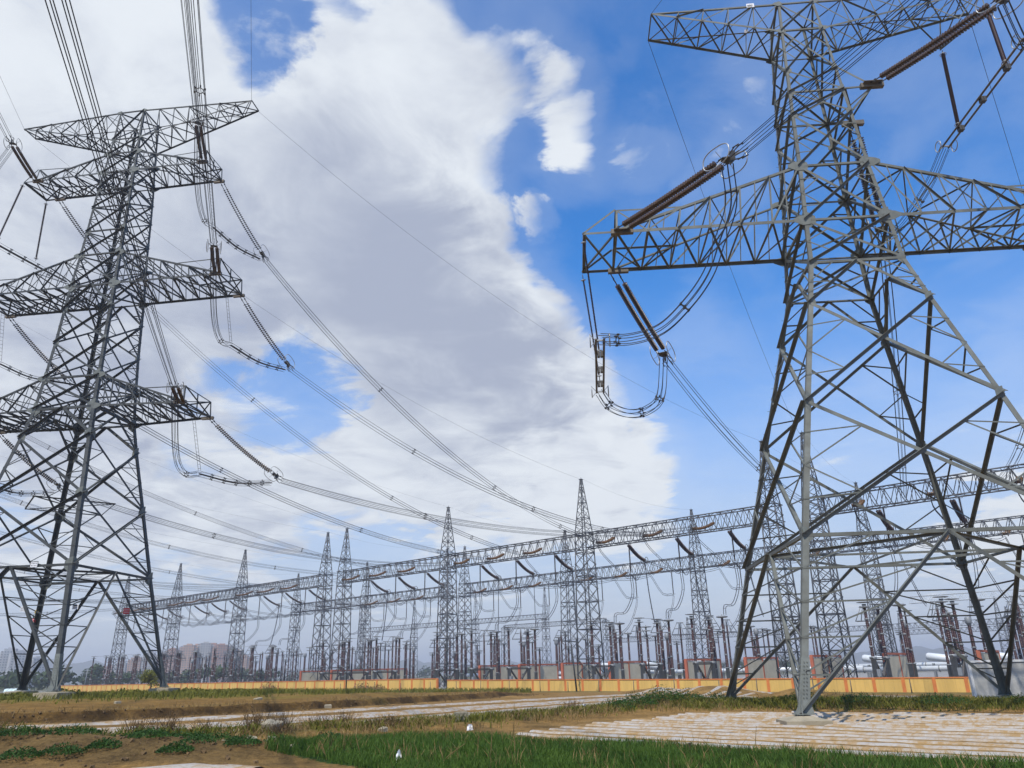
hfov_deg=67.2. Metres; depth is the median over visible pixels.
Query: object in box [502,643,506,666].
voltage transformer
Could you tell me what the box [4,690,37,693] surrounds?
concrete footing
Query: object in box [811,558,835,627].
dropper
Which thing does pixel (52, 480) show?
tension insulator string
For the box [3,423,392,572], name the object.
conductor bundle
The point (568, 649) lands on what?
surge arrester
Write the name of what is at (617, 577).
gantry insulator string
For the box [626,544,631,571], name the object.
rod insulator
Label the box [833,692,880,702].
bank bush
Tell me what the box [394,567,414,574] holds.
gantry insulator string
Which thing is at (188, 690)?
grass hummock
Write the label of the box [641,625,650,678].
bar topped post
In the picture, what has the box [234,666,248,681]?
tree
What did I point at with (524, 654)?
current transformer
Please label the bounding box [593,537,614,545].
gantry insulator string
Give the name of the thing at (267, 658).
current transformer
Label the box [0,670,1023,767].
ground
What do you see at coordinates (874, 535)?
dropper
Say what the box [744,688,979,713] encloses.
mound grass
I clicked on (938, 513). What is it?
dropper
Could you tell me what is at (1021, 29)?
jumper bundle
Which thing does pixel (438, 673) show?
disconnector
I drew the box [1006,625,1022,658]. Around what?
surge arrester
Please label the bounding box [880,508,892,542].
rod insulator
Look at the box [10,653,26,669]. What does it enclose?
windows
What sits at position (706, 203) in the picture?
shield wire
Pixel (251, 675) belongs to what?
disconnector
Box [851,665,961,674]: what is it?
gas insulated pipe
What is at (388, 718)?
brush clump
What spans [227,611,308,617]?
bus conductor
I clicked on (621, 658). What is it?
voltage transformer
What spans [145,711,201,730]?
brush clump
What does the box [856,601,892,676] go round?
disconnector
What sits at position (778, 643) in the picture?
gantry column
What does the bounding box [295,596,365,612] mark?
gantry beam
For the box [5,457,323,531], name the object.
shield wire
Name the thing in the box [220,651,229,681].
framed post
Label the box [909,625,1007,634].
gantry beam
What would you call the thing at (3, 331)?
hanging ladder
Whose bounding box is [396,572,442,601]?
dropper
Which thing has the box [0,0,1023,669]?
sky
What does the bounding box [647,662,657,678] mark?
white vessel
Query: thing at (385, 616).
dropper
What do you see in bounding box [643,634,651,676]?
bar topped post
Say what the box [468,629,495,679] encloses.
disconnector
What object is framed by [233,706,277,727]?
brush clump
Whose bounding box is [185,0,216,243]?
conductor bundle
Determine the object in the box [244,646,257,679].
framed post
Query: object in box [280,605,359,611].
bus conductor
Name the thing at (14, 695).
grass hummock
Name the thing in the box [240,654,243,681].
plain post
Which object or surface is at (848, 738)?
mulch film strip
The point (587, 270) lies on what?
rod insulator
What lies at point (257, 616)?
dropper
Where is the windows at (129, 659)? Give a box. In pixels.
[125,659,141,683]
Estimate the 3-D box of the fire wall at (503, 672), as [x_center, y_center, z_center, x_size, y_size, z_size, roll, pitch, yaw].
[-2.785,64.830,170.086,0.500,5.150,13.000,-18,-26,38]
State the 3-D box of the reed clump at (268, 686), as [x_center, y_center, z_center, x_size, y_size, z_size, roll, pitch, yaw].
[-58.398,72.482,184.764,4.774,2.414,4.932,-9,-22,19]
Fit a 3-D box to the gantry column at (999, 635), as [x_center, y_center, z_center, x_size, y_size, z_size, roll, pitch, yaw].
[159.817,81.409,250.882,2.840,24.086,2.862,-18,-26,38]
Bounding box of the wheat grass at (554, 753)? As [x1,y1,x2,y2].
[264,728,1023,767]
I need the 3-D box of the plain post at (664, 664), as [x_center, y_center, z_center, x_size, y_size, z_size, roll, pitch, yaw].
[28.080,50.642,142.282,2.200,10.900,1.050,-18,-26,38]
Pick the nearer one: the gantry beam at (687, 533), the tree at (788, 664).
the gantry beam at (687, 533)
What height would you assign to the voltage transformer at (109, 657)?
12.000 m
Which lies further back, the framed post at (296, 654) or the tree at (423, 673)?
the tree at (423, 673)
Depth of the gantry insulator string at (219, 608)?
259.28 m
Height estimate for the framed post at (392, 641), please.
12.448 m
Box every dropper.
[166,605,209,626]
[183,603,225,625]
[201,600,242,623]
[233,618,258,645]
[235,596,275,619]
[256,592,300,617]
[279,589,323,614]
[279,613,304,644]
[292,606,300,646]
[341,580,386,607]
[343,604,368,640]
[360,606,383,651]
[368,577,413,604]
[371,601,396,638]
[382,594,387,639]
[382,606,406,648]
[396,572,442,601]
[400,598,425,636]
[407,601,430,648]
[410,590,414,638]
[453,563,497,595]
[458,592,481,632]
[473,596,493,643]
[486,560,533,592]
[495,588,518,627]
[498,579,498,633]
[500,594,520,645]
[523,555,571,587]
[527,589,549,640]
[535,583,557,627]
[572,575,575,621]
[581,583,603,637]
[596,541,644,579]
[614,576,633,616]
[615,579,637,634]
[642,537,692,574]
[644,562,654,622]
[651,575,673,635]
[666,570,684,618]
[691,530,744,569]
[692,556,706,619]
[720,569,742,630]
[723,563,739,614]
[744,549,763,616]
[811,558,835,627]
[853,505,895,550]
[888,546,897,595]
[892,534,926,605]
[929,492,972,542]
[942,543,971,620]
[966,523,1008,600]
[969,540,978,587]
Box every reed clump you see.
[259,681,278,688]
[354,681,370,689]
[371,684,384,690]
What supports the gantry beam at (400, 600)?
attached to the gantry column at (364, 611)
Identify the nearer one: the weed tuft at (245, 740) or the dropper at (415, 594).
the weed tuft at (245, 740)
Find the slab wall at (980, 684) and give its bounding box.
[965,659,1023,697]
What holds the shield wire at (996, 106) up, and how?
attached to the single circuit pylon at (806, 220)
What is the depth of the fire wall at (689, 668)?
139.03 m
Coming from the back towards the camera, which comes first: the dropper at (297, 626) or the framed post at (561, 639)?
the dropper at (297, 626)
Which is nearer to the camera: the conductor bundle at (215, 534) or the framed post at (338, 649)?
the conductor bundle at (215, 534)
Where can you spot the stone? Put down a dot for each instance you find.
(385, 729)
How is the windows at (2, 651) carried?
in the apartment block at (4, 655)
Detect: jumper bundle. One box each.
[0,145,13,168]
[65,266,107,303]
[171,391,201,477]
[194,126,212,226]
[210,250,232,347]
[596,356,667,417]
[598,164,737,346]
[880,148,949,236]
[997,1,1023,50]
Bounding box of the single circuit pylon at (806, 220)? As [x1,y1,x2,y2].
[582,0,1023,714]
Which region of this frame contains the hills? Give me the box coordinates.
[49,645,1023,677]
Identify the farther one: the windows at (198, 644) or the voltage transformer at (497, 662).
the windows at (198, 644)
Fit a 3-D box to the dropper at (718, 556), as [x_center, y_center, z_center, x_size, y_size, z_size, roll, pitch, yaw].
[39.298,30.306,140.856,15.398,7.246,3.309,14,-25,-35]
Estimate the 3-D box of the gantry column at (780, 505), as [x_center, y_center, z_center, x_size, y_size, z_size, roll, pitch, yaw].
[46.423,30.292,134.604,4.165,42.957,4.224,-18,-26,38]
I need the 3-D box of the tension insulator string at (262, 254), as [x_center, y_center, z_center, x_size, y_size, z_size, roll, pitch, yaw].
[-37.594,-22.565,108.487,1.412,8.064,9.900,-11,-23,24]
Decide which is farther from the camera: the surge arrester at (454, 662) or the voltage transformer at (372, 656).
the voltage transformer at (372, 656)
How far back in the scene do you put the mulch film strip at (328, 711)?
51.92 m
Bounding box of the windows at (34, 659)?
[31,659,48,685]
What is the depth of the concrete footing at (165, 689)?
88.77 m
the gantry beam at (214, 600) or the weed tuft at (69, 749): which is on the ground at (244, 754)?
the weed tuft at (69, 749)
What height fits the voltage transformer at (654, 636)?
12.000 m
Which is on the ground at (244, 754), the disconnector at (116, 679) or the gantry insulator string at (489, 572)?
the disconnector at (116, 679)
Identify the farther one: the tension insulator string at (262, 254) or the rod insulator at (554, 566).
the rod insulator at (554, 566)
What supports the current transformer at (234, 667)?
on the ground at (244, 754)
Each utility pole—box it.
[345,652,347,689]
[570,644,576,690]
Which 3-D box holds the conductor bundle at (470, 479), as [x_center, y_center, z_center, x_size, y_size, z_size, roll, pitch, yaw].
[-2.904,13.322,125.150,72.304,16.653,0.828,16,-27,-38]
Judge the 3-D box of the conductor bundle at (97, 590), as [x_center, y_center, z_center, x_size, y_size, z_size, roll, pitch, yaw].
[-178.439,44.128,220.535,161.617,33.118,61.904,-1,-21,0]
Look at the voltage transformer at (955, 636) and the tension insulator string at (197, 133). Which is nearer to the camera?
the tension insulator string at (197, 133)
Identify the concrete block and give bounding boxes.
[261,719,283,732]
[454,711,467,721]
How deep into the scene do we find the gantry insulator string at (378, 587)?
208.39 m
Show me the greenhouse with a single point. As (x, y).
(10, 689)
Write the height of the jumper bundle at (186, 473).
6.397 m
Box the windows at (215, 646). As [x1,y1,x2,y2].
[215,646,229,681]
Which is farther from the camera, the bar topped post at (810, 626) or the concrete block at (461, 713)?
the bar topped post at (810, 626)
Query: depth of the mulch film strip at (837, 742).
27.61 m
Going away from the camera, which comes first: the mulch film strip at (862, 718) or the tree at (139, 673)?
the mulch film strip at (862, 718)
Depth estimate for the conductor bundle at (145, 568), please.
203.61 m
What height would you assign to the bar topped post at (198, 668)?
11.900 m
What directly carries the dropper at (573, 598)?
hanging from the gantry insulator string at (563, 563)
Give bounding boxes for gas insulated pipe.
[466,670,603,679]
[650,665,862,678]
[849,661,1020,677]
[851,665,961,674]
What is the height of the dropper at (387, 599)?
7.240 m
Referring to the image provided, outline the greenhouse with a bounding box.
[2,688,30,692]
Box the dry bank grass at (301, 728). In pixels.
[0,690,1023,740]
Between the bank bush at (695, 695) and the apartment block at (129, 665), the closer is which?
the bank bush at (695, 695)
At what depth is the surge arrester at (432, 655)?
227.06 m
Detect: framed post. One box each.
[120,656,128,683]
[132,654,142,683]
[204,652,212,682]
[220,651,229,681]
[225,647,237,681]
[235,650,245,681]
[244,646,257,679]
[265,647,277,680]
[274,648,283,680]
[291,647,302,680]
[310,645,321,670]
[331,641,345,679]
[358,638,368,679]
[381,641,391,668]
[385,636,397,678]
[403,639,416,678]
[442,633,455,677]
[475,630,492,679]
[512,627,529,675]
[519,632,533,663]
[553,630,569,662]
[605,623,622,660]
[629,625,645,660]
[651,620,667,676]
[672,622,689,678]
[701,616,720,656]
[718,619,736,670]
[855,606,874,639]
[868,610,888,651]
[927,601,952,676]
[932,605,953,676]
[1003,601,1023,658]
[1006,595,1023,636]
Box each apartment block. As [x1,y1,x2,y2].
[0,647,18,675]
[5,650,26,674]
[28,656,48,686]
[113,662,127,683]
[125,656,141,683]
[139,651,157,683]
[164,648,176,672]
[180,644,198,682]
[194,642,213,682]
[209,643,230,681]
[237,649,242,681]
[242,655,249,680]
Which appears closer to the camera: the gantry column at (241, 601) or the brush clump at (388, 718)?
the brush clump at (388, 718)
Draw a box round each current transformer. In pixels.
[189,659,193,682]
[232,657,236,681]
[264,655,268,681]
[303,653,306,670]
[412,647,415,678]
[438,646,441,686]
[463,644,467,679]
[522,641,525,663]
[554,639,558,668]
[664,633,671,678]
[753,628,760,656]
[903,620,912,660]
[964,617,977,662]
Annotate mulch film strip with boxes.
[6,687,662,727]
[15,688,675,728]
[83,690,677,730]
[105,688,688,731]
[111,686,701,733]
[137,763,263,767]
[224,686,726,729]
[357,691,726,723]
[516,732,1023,760]
[530,730,1023,755]
[549,728,1023,751]
[560,726,1023,747]
[585,724,1023,742]
[592,722,1023,739]
[613,721,1023,736]
[631,719,1023,732]
[652,718,1023,730]
[656,716,1023,727]
[666,686,771,693]
[669,715,1023,725]
[678,714,1023,723]
[685,713,1023,721]
[710,712,1023,719]
[742,711,1023,717]
[792,711,1023,715]
[893,712,1023,714]
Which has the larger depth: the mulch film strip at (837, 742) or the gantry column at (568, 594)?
the gantry column at (568, 594)
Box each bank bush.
[599,696,635,708]
[618,690,658,705]
[644,684,683,700]
[669,688,707,700]
[702,691,725,700]
[785,692,825,702]
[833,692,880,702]
[912,692,972,703]
[1007,692,1023,702]
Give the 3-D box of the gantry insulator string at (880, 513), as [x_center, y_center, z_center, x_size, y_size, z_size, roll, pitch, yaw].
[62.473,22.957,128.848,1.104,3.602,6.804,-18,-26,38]
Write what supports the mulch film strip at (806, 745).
on the ground at (244, 754)
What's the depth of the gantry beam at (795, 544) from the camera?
186.21 m
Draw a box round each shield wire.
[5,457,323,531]
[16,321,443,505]
[35,139,570,475]
[264,116,759,440]
[649,44,790,415]
[972,28,1021,187]
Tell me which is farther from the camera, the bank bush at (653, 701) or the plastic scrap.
the bank bush at (653, 701)
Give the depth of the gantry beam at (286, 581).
229.53 m
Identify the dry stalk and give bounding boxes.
[483,709,494,755]
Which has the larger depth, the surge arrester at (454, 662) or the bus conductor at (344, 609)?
the bus conductor at (344, 609)
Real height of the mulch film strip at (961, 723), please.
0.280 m
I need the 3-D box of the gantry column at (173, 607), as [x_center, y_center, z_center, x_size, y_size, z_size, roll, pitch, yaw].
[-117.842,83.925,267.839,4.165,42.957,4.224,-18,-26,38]
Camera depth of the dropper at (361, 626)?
199.09 m
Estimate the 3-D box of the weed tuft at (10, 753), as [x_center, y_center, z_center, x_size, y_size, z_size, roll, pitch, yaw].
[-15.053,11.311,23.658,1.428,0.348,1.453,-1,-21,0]
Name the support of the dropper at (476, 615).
hanging from the dropper at (469, 585)
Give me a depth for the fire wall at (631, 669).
149.55 m
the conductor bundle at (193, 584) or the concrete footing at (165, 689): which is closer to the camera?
the concrete footing at (165, 689)
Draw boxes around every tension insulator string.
[0,434,63,492]
[3,136,37,180]
[9,318,71,382]
[59,201,113,269]
[166,381,185,402]
[190,114,206,160]
[206,239,221,273]
[210,419,283,481]
[221,183,269,261]
[240,297,294,370]
[610,272,675,367]
[615,143,748,230]
[851,123,888,243]
[870,0,1023,83]
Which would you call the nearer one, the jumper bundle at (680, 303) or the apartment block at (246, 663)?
the jumper bundle at (680, 303)
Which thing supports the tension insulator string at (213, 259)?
hanging from the double circuit pylon at (78, 428)
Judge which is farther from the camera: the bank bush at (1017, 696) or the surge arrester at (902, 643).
the surge arrester at (902, 643)
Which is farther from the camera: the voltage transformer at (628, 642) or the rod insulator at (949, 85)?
the voltage transformer at (628, 642)
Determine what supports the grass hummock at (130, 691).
on the ground at (244, 754)
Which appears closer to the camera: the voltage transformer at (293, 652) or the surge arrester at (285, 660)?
the voltage transformer at (293, 652)
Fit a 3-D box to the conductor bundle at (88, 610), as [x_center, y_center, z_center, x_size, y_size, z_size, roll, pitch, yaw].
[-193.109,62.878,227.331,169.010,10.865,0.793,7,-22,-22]
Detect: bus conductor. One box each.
[158,620,233,625]
[183,617,256,622]
[213,614,285,619]
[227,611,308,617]
[249,610,322,615]
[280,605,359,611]
[301,602,384,609]
[330,600,409,606]
[388,591,472,599]
[416,588,496,596]
[445,586,527,593]
[500,578,575,588]
[534,574,611,584]
[572,569,650,580]
[646,560,718,572]
[692,554,762,567]
[896,534,941,548]
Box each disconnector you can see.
[88,656,113,684]
[101,655,126,684]
[114,654,138,684]
[142,652,165,683]
[157,651,181,683]
[172,650,199,682]
[209,649,235,682]
[228,646,254,681]
[248,645,276,681]
[319,640,346,680]
[345,638,369,679]
[373,636,397,679]
[433,632,458,682]
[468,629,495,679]
[503,627,531,678]
[586,621,614,678]
[633,617,663,678]
[685,614,716,678]
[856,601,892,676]
[932,596,967,676]
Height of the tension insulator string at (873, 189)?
5.722 m
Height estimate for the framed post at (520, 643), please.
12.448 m
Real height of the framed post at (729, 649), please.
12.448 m
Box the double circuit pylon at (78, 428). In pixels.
[0,100,258,691]
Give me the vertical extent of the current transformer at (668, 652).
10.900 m
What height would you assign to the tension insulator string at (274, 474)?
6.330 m
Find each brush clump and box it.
[120,716,159,734]
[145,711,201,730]
[188,717,231,732]
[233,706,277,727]
[259,720,294,733]
[265,709,299,729]
[296,712,338,725]
[331,709,361,725]
[372,713,403,725]
[555,698,584,708]
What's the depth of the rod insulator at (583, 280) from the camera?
56.91 m
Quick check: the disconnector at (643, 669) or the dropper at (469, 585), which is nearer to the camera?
the disconnector at (643, 669)
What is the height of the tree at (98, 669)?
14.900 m
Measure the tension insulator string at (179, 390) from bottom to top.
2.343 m
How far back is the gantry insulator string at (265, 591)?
227.53 m
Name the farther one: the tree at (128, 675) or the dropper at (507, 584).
the tree at (128, 675)
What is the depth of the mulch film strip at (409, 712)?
51.42 m
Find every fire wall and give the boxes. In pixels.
[299,670,335,680]
[330,669,365,679]
[366,668,406,679]
[478,665,517,679]
[518,664,558,678]
[561,662,600,678]
[608,661,646,678]
[684,659,722,678]
[743,657,780,677]
[809,655,844,677]
[882,653,914,676]
[976,650,1000,659]
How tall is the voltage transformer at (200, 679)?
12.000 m
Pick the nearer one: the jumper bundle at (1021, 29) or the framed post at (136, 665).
the jumper bundle at (1021, 29)
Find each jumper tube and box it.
[0,243,66,283]
[0,361,59,384]
[2,488,53,496]
[199,471,271,486]
[212,227,260,258]
[229,344,284,371]
[589,333,610,397]
[935,34,1023,152]
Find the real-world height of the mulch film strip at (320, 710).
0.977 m
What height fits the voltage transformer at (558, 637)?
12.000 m
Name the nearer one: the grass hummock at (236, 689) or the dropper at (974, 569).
the grass hummock at (236, 689)
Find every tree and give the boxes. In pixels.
[0,667,21,688]
[0,671,39,689]
[12,670,49,690]
[39,665,81,688]
[79,676,100,684]
[80,663,105,684]
[107,671,130,684]
[123,669,141,683]
[138,668,159,688]
[166,671,186,682]
[180,669,203,682]
[196,664,235,682]
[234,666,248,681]
[247,665,281,681]
[414,665,430,677]
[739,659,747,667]
[779,657,789,671]
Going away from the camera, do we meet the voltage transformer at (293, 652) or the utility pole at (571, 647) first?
the utility pole at (571, 647)
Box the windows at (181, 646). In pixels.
[181,646,195,674]
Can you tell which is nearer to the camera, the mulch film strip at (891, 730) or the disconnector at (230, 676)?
the mulch film strip at (891, 730)
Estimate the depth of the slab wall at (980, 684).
62.34 m
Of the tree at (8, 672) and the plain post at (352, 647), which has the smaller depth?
the plain post at (352, 647)
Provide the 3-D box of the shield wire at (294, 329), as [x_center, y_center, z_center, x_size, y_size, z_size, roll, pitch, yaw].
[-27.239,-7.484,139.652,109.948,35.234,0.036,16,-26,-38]
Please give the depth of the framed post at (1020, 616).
110.90 m
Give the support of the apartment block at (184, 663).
on the ground at (244, 754)
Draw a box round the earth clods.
[5,691,547,767]
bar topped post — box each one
[196,654,203,682]
[267,650,270,681]
[286,648,292,680]
[306,647,313,670]
[377,643,384,668]
[403,640,410,678]
[431,639,435,677]
[492,635,498,664]
[561,631,569,664]
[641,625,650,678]
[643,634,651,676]
[713,630,722,675]
[735,620,746,656]
[759,628,766,656]
[809,625,815,657]
[897,610,918,676]
[968,606,985,652]
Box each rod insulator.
[0,183,24,238]
[34,202,46,260]
[552,553,556,580]
[581,236,599,350]
[581,275,601,380]
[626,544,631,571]
[677,535,682,568]
[729,529,735,560]
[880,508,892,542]
[939,50,961,126]
[955,495,966,533]
[986,13,1009,64]
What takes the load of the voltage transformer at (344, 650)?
on the ground at (244, 754)
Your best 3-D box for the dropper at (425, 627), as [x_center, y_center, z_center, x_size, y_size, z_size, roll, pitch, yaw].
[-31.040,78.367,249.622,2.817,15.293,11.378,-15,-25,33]
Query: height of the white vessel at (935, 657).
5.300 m
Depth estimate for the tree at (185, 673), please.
521.78 m
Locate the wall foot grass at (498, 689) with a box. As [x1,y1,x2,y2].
[181,687,531,692]
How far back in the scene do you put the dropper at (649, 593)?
155.33 m
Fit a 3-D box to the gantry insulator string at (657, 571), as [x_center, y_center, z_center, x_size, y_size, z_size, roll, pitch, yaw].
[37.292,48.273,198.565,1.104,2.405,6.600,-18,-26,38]
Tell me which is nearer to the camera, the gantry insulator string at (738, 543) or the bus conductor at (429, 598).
the gantry insulator string at (738, 543)
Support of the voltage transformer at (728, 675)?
on the ground at (244, 754)
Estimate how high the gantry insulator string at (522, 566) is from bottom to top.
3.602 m
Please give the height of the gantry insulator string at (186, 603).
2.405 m
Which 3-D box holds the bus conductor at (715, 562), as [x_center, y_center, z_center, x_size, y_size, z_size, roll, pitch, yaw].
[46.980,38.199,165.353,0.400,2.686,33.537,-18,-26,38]
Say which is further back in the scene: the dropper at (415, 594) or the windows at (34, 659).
the windows at (34, 659)
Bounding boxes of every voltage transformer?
[104,656,111,684]
[117,656,124,683]
[130,655,137,683]
[176,652,181,682]
[191,651,198,682]
[199,657,204,682]
[257,653,261,681]
[269,645,276,681]
[273,653,278,680]
[290,651,295,680]
[341,641,347,679]
[367,638,374,679]
[372,647,374,668]
[395,636,403,678]
[443,644,445,686]
[457,632,465,679]
[474,645,479,672]
[492,630,500,679]
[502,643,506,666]
[530,627,538,678]
[532,641,533,665]
[555,636,562,675]
[582,638,588,664]
[615,621,624,678]
[624,632,631,660]
[652,635,658,678]
[663,618,675,678]
[703,627,710,658]
[716,614,730,678]
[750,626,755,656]
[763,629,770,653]
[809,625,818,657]
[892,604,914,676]
[950,613,961,664]
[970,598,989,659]
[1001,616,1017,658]
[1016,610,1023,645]
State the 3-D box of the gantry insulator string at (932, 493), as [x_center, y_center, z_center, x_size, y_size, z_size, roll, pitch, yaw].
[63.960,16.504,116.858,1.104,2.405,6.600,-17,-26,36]
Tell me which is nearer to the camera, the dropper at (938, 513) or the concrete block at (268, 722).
the concrete block at (268, 722)
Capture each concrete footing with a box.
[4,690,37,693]
[33,692,74,698]
[148,687,179,692]
[776,715,832,725]
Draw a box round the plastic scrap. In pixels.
[467,724,472,730]
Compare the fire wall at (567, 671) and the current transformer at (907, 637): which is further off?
the fire wall at (567, 671)
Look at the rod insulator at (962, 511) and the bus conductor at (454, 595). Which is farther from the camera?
the bus conductor at (454, 595)
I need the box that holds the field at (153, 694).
[0,687,422,703]
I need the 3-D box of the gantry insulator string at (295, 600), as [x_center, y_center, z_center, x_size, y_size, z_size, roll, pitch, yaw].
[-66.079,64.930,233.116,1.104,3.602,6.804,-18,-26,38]
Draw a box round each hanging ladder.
[0,309,4,360]
[192,414,200,468]
[225,290,231,340]
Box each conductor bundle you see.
[0,113,12,139]
[0,531,281,589]
[0,604,167,615]
[1,493,362,577]
[1,562,337,587]
[1,597,156,603]
[2,569,243,592]
[2,593,236,602]
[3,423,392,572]
[4,579,198,600]
[45,0,177,387]
[67,489,447,566]
[70,380,481,559]
[111,272,517,554]
[181,0,199,119]
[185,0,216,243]
[265,261,597,542]
[281,479,690,536]
[291,368,640,536]
[665,361,830,509]
[738,0,930,154]
[879,245,906,495]
[984,428,1023,488]
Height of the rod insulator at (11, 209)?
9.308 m
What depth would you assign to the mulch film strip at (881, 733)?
31.39 m
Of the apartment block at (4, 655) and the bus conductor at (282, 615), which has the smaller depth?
the bus conductor at (282, 615)
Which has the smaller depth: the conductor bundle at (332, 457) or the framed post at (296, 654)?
the conductor bundle at (332, 457)
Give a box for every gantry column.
[107,576,129,684]
[162,563,181,682]
[223,550,248,681]
[285,574,300,680]
[309,532,333,680]
[328,528,351,679]
[355,561,370,669]
[356,608,363,669]
[410,601,417,678]
[434,507,458,688]
[439,549,453,682]
[458,546,472,679]
[472,594,479,667]
[501,625,507,666]
[541,587,551,665]
[559,530,579,664]
[574,479,605,678]
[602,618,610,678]
[685,617,693,657]
[689,509,713,658]
[759,440,810,677]
[773,611,786,675]
[800,431,857,677]
[854,481,897,655]
[877,581,894,651]
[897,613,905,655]
[993,598,1013,658]
[1004,607,1018,658]
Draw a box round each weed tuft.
[0,724,47,735]
[0,746,40,759]
[37,741,87,756]
[42,723,101,735]
[84,737,121,748]
[126,725,172,738]
[155,741,194,752]
[172,730,211,738]
[178,731,234,743]
[222,734,261,746]
[317,730,343,738]
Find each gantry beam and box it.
[122,598,176,613]
[174,588,241,606]
[241,575,326,597]
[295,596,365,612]
[344,556,445,582]
[359,624,413,632]
[366,586,442,604]
[413,619,473,628]
[448,534,582,567]
[465,572,565,593]
[474,614,546,623]
[505,618,603,629]
[568,556,692,581]
[586,506,768,548]
[617,635,687,642]
[690,630,776,638]
[698,536,863,567]
[777,625,874,634]
[819,463,1023,514]
[872,515,1023,548]
[882,618,999,629]
[909,588,1023,603]
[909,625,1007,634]
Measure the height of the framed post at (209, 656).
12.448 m
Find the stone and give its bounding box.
[378,727,387,731]
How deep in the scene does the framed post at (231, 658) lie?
231.48 m
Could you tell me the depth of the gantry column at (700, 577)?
194.30 m
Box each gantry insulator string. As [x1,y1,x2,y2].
[182,599,200,604]
[194,605,211,615]
[200,596,218,601]
[211,603,228,613]
[233,591,252,597]
[255,587,275,594]
[263,595,280,607]
[278,584,297,590]
[285,593,303,604]
[308,589,327,601]
[339,575,359,581]
[366,571,386,578]
[370,580,390,594]
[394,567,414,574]
[398,577,417,591]
[427,572,446,587]
[451,559,469,565]
[481,565,500,580]
[484,553,504,561]
[516,560,536,576]
[520,548,541,556]
[555,554,574,572]
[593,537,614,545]
[612,572,626,578]
[627,545,647,563]
[639,529,663,539]
[648,567,663,574]
[675,538,695,557]
[688,522,714,532]
[716,560,730,567]
[727,530,748,551]
[849,499,864,508]
[876,509,895,529]
[925,489,935,498]
[949,499,968,524]
[1000,530,1010,536]
[1010,476,1022,484]
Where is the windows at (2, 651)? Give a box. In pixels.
[0,651,11,675]
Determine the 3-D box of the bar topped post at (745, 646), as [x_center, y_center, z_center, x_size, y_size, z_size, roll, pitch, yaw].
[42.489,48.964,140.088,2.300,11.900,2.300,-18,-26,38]
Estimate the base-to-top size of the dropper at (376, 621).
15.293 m
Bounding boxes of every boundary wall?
[61,678,438,691]
[447,677,971,691]
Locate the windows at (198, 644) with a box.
[194,644,212,681]
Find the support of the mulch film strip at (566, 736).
on the ground at (244, 754)
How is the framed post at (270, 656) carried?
on the ground at (244, 754)
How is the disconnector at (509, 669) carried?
on the ground at (244, 754)
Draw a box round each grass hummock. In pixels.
[1,691,31,699]
[56,688,86,697]
[96,688,146,696]
[172,687,212,694]
[213,688,256,693]
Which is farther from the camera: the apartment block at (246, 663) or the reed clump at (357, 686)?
the apartment block at (246, 663)
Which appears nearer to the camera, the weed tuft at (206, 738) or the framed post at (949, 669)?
the weed tuft at (206, 738)
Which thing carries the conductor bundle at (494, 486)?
hanging from the tension insulator string at (262, 254)
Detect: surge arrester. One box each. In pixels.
[198,663,202,682]
[283,659,287,680]
[430,652,435,677]
[452,651,458,679]
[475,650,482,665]
[536,647,543,665]
[564,646,570,664]
[595,644,602,675]
[672,640,682,678]
[749,637,758,656]
[894,630,905,655]
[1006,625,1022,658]
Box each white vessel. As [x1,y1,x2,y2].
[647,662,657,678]
[862,655,882,677]
[926,653,950,676]
[983,652,1007,659]
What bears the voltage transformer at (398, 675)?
on the ground at (244, 754)
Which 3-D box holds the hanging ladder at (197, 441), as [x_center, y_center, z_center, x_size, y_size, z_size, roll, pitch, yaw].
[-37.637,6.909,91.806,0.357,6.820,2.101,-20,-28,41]
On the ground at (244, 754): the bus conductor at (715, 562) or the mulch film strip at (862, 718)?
the mulch film strip at (862, 718)
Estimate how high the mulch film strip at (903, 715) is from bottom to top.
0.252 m
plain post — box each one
[203,655,207,682]
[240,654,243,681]
[259,652,262,681]
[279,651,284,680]
[350,646,354,679]
[376,644,379,668]
[402,643,407,678]
[463,639,467,679]
[498,637,501,679]
[611,630,617,660]
[658,627,666,678]
[706,624,718,678]
[869,614,883,666]
[945,610,961,667]
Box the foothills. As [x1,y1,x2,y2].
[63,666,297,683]
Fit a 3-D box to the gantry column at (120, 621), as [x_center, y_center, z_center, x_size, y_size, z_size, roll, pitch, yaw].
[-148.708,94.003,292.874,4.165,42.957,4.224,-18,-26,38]
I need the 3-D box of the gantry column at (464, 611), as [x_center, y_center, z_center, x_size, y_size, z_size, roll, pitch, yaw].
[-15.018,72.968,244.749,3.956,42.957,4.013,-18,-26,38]
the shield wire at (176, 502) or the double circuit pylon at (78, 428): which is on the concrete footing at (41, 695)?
the double circuit pylon at (78, 428)
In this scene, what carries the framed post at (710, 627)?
on the ground at (244, 754)
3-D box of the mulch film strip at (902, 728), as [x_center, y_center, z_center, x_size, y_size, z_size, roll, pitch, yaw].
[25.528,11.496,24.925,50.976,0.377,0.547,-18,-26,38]
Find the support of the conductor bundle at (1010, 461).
hanging from the tension insulator string
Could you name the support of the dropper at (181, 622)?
hanging from the gantry insulator string
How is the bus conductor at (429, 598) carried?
hanging from the gantry insulator string at (378, 587)

